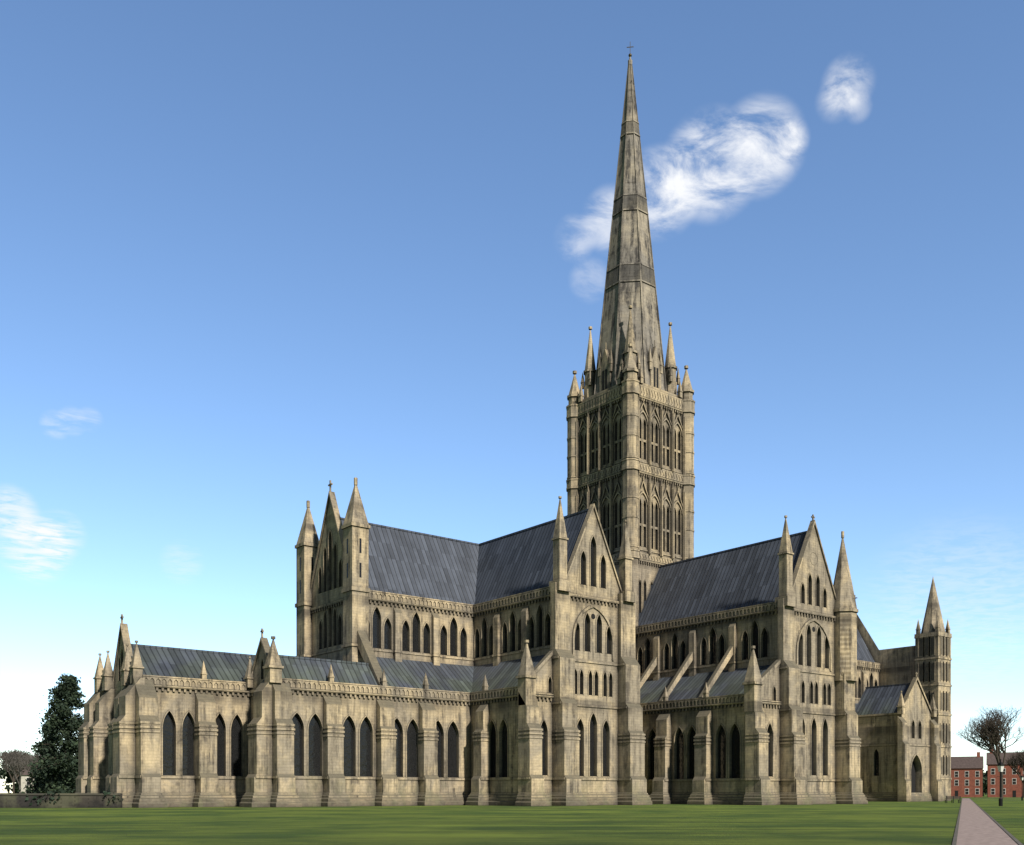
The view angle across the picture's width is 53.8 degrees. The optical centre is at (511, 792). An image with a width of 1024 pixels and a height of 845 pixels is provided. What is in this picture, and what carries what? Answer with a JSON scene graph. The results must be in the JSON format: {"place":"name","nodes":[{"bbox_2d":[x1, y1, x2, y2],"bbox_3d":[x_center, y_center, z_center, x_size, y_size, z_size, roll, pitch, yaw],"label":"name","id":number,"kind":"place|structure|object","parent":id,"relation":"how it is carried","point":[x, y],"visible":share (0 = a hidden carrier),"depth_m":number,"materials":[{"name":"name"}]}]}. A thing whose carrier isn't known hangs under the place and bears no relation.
{"place":"outdoors","nodes":[
{"label":"outdoors","id":0,"kind":"place"},
{"bbox_2d":[0,793,1023,844],"bbox_3d":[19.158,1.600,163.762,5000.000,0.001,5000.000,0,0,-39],"label":"lawn","id":1,"kind":"structure","parent":0,"point":[905,823],"depth_m":50.26,"materials":[{"name":"green plant"}]},
{"bbox_2d":[0,793,121,807],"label":"boundary wall","id":2,"kind":"structure","parent":1,"relation":"on","point":[66,800],"depth_m":104.36,"materials":[{"name":"grey stone"}]},
{"bbox_2d":[0,673,1023,804],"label":"trees","id":3,"kind":"object","parent":1,"relation":"on","point":[53,769],"visible":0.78,"depth_m":152.58,"materials":[{"name":"green plant"}]},
{"bbox_2d":[21,750,1023,796],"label":"houses","id":4,"kind":"structure","parent":1,"relation":"on","point":[972,765],"depth_m":329.00,"materials":[{"name":"brick"}]},
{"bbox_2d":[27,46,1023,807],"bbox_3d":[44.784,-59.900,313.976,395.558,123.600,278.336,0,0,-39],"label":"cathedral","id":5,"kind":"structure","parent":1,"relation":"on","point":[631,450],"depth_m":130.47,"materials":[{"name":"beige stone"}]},
{"bbox_2d":[131,508,909,714],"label":"cathedral lead roofs","id":6,"kind":"structure","parent":5,"relation":"on","point":[410,563],"depth_m":135.88,"materials":[{"name":"grey metal"}]},
{"bbox_2d":[163,538,878,778],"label":"windows","id":7,"kind":"structure","parent":5,"relation":"in","point":[187,748],"depth_m":125.37,"materials":[{"name":"black glass"}]},
{"bbox_2d":[945,796,960,802],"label":"bench","id":8,"kind":"object","parent":1,"relation":"on","point":[953,797],"visible":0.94,"depth_m":151.67,"materials":[{"name":"brown wood"}]},
{"bbox_2d":[997,759,1023,805],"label":"lamp post","id":9,"kind":"object","parent":1,"relation":"on","point":[1000,765],"visible":0.97,"depth_m":117.90,"materials":[{"name":"black metal"}]},
{"bbox_2d":[0,0,1023,792],"label":"sky","id":10,"kind":"structure","parent":0,"point":[256,255],"materials":[{"name":"blue"}]},
{"bbox_2d":[952,798,1022,844],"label":"path","id":11,"kind":"structure","parent":0,"point":[976,824],"depth_m":43.17,"materials":[{"name":"grey concrete"}]}
]}

